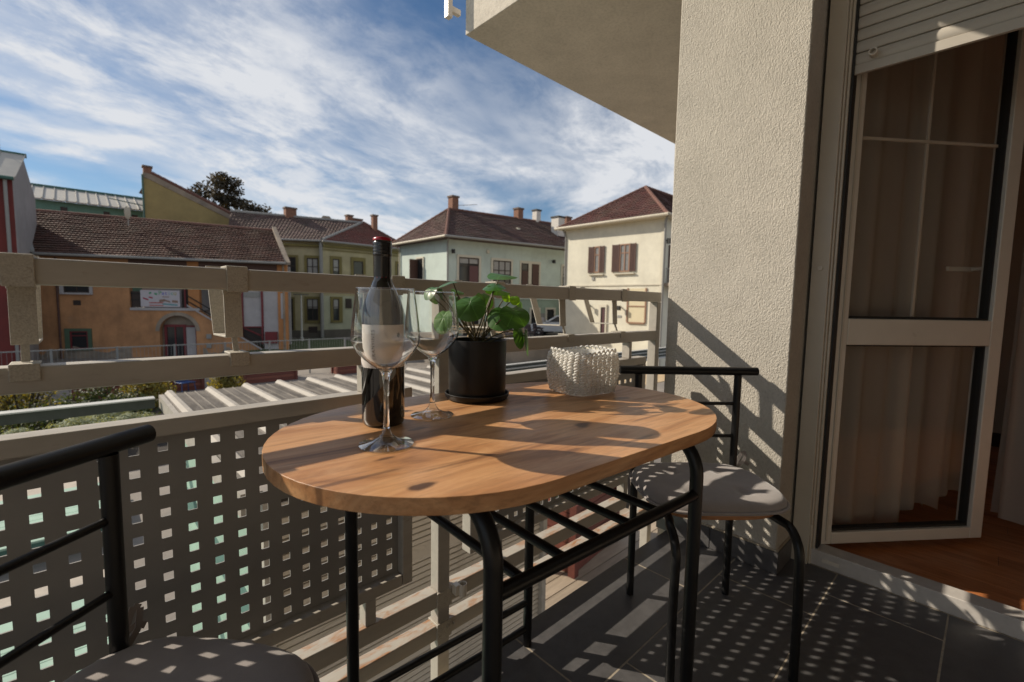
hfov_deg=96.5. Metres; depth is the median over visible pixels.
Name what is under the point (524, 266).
window
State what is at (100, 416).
shrub
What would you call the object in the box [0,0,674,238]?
sky
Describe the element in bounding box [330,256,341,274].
window
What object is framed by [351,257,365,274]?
window
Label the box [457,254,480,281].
window
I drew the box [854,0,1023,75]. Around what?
roller shutter
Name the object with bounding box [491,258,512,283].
window
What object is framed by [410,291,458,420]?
wine glass
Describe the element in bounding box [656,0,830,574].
plaster pillar
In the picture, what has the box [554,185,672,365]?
yellow house
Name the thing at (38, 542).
deck
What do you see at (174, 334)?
arched door
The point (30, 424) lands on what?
shrub
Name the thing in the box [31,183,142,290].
teal building
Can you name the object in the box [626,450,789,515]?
seat cushion
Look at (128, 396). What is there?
shrub
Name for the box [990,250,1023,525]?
sheer curtain
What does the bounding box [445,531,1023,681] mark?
balcony floor
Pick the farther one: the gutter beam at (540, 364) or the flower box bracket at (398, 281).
the gutter beam at (540, 364)
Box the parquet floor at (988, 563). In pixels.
[825,432,1023,610]
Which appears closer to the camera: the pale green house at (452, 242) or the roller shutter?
the roller shutter
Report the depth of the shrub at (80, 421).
10.19 m
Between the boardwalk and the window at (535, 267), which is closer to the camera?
the boardwalk
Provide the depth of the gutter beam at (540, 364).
7.89 m
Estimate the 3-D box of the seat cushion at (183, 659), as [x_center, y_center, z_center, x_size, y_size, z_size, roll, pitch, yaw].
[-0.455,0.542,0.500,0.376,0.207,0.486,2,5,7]
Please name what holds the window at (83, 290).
in the orange house at (76, 317)
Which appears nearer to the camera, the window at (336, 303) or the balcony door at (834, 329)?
the balcony door at (834, 329)
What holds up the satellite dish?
attached to the orange house at (76, 317)
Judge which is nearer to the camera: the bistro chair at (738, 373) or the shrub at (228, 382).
the bistro chair at (738, 373)
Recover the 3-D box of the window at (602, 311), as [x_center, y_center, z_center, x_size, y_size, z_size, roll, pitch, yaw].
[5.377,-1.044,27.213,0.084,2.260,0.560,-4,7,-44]
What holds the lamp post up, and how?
on the lawn at (331, 343)
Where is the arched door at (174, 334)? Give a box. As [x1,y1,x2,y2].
[164,325,196,355]
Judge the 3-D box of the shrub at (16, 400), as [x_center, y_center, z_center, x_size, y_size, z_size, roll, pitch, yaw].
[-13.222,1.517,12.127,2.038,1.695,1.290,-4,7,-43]
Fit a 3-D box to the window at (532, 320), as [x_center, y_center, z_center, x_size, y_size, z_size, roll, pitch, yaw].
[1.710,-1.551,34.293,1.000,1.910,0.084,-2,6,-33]
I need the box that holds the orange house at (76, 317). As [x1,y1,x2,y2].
[30,209,291,358]
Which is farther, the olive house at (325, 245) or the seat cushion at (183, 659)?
the olive house at (325, 245)
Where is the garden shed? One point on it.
(211, 397)
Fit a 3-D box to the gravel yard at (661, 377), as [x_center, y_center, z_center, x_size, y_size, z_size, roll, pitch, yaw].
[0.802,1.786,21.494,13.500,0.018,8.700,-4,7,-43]
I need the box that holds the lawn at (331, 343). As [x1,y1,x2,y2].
[249,337,351,351]
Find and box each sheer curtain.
[832,54,932,524]
[900,40,984,509]
[920,34,1004,505]
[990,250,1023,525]
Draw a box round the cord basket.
[546,345,618,395]
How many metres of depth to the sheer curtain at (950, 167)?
1.99 m
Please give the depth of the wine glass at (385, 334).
0.66 m
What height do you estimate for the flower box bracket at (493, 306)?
0.198 m
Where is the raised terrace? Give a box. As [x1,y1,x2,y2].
[416,332,562,363]
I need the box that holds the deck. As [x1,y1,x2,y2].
[0,477,108,681]
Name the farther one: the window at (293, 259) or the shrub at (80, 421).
the window at (293, 259)
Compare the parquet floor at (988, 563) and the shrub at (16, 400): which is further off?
the shrub at (16, 400)
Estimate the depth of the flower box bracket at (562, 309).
1.57 m
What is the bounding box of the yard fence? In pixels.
[0,337,406,396]
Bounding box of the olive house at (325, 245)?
[229,206,399,337]
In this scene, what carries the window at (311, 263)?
in the olive house at (325, 245)
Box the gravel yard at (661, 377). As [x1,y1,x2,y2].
[619,374,664,384]
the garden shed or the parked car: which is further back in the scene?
the parked car
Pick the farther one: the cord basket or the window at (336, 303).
the window at (336, 303)
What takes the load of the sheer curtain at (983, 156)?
hanging from the living room
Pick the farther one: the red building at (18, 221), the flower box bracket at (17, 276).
the red building at (18, 221)
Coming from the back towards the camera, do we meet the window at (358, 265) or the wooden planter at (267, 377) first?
the window at (358, 265)
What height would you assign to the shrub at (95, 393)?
1.188 m
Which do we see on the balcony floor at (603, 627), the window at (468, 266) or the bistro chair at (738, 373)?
the bistro chair at (738, 373)
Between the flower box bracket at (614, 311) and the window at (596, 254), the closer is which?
the flower box bracket at (614, 311)
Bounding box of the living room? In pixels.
[992,144,1023,433]
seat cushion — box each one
[63,603,319,681]
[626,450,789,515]
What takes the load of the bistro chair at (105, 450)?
on the balcony floor at (603, 627)
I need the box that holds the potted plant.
[425,273,529,403]
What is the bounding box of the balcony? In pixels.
[445,0,681,163]
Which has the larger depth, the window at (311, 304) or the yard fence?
the window at (311, 304)
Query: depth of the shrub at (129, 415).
11.02 m
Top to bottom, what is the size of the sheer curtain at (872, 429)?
2.412 m
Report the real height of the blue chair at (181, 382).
0.883 m
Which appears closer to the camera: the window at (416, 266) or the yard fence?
the yard fence
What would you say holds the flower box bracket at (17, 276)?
attached to the balcony railing
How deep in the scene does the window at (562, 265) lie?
35.37 m
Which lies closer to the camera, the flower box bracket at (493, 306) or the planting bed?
the flower box bracket at (493, 306)
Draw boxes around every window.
[59,286,92,294]
[64,328,92,350]
[288,255,297,271]
[291,297,295,329]
[304,255,319,272]
[304,296,319,322]
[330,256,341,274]
[330,296,342,322]
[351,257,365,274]
[395,261,398,275]
[409,257,423,278]
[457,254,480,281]
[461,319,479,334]
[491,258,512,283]
[521,263,528,284]
[529,307,540,331]
[531,264,538,285]
[545,308,555,332]
[560,264,563,285]
[588,246,604,274]
[598,304,606,332]
[611,243,635,274]
[626,288,646,323]
[667,245,670,282]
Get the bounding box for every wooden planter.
[239,370,297,383]
[331,365,356,374]
[547,485,619,578]
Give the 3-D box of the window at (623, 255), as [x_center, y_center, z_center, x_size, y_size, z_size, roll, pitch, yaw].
[6.322,-4.655,25.962,0.139,1.700,1.540,-4,7,-44]
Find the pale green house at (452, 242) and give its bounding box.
[392,195,572,335]
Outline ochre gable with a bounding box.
[139,165,229,224]
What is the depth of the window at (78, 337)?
25.78 m
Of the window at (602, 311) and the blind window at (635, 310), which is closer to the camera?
the blind window at (635, 310)
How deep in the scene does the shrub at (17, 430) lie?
9.67 m
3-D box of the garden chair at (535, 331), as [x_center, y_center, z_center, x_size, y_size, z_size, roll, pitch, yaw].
[1.659,-0.650,29.796,0.586,0.910,0.600,2,5,16]
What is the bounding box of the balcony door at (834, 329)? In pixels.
[791,0,1023,640]
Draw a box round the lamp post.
[293,294,308,340]
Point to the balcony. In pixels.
(620, 57)
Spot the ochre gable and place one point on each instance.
(163, 198)
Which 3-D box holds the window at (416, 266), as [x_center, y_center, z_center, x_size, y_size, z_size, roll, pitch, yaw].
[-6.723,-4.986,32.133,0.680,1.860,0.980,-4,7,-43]
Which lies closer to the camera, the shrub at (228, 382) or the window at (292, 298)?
the shrub at (228, 382)
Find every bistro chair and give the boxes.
[0,424,155,668]
[619,366,804,681]
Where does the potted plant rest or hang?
on the bistro table at (529, 445)
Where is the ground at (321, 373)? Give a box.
[0,337,663,636]
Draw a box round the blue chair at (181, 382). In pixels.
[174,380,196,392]
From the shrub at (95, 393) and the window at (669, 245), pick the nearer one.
the shrub at (95, 393)
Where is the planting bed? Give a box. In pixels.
[0,399,167,461]
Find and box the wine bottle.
[361,237,404,427]
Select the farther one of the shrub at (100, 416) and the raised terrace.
the raised terrace
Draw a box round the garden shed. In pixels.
[159,365,546,681]
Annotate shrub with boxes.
[0,390,98,433]
[0,391,60,427]
[0,427,34,434]
[42,416,109,428]
[64,386,123,404]
[79,411,131,421]
[98,386,160,417]
[103,411,156,421]
[115,357,176,410]
[206,351,245,388]
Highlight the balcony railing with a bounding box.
[0,258,661,681]
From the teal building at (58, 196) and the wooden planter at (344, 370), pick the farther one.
the teal building at (58, 196)
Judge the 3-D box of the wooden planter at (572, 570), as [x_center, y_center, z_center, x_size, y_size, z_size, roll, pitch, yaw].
[0.865,2.446,6.606,0.890,1.106,1.290,5,6,38]
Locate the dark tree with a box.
[187,171,275,213]
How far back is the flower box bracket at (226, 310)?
0.89 m
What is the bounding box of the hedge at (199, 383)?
[71,378,204,401]
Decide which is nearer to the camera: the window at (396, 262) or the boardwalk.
the boardwalk
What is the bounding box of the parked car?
[531,315,562,334]
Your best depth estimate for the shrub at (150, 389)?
14.25 m
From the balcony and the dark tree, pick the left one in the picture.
the dark tree
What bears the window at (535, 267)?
in the pale green house at (452, 242)
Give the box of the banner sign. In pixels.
[140,290,179,306]
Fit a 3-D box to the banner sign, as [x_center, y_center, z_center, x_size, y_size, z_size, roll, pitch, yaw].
[-20.669,-2.496,26.881,1.940,0.970,0.017,-1,5,-18]
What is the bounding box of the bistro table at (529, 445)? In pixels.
[262,382,716,681]
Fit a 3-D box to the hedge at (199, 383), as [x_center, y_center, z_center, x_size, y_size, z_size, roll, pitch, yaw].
[-13.605,1.590,16.834,3.740,0.680,0.740,-3,6,-41]
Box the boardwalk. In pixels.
[545,480,657,609]
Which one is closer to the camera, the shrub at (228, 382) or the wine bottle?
the wine bottle
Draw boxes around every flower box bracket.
[0,252,42,382]
[205,265,249,366]
[355,274,404,287]
[454,280,504,338]
[527,284,575,341]
[580,287,626,337]
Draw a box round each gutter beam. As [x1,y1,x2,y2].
[0,396,154,425]
[506,347,665,371]
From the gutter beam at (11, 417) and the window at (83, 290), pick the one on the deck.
the gutter beam at (11, 417)
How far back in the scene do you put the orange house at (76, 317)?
27.03 m
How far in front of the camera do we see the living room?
3.51 m
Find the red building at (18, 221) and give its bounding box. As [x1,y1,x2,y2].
[0,150,39,365]
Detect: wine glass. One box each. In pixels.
[351,287,419,452]
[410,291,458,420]
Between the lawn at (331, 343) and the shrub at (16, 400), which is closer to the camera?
the shrub at (16, 400)
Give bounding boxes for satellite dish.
[124,206,130,225]
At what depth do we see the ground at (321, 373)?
9.25 m
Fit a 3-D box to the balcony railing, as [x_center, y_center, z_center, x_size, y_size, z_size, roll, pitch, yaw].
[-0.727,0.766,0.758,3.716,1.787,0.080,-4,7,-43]
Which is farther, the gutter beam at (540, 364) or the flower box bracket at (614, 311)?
the gutter beam at (540, 364)
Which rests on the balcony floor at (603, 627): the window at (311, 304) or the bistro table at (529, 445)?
the bistro table at (529, 445)
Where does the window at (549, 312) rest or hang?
in the pale green house at (452, 242)

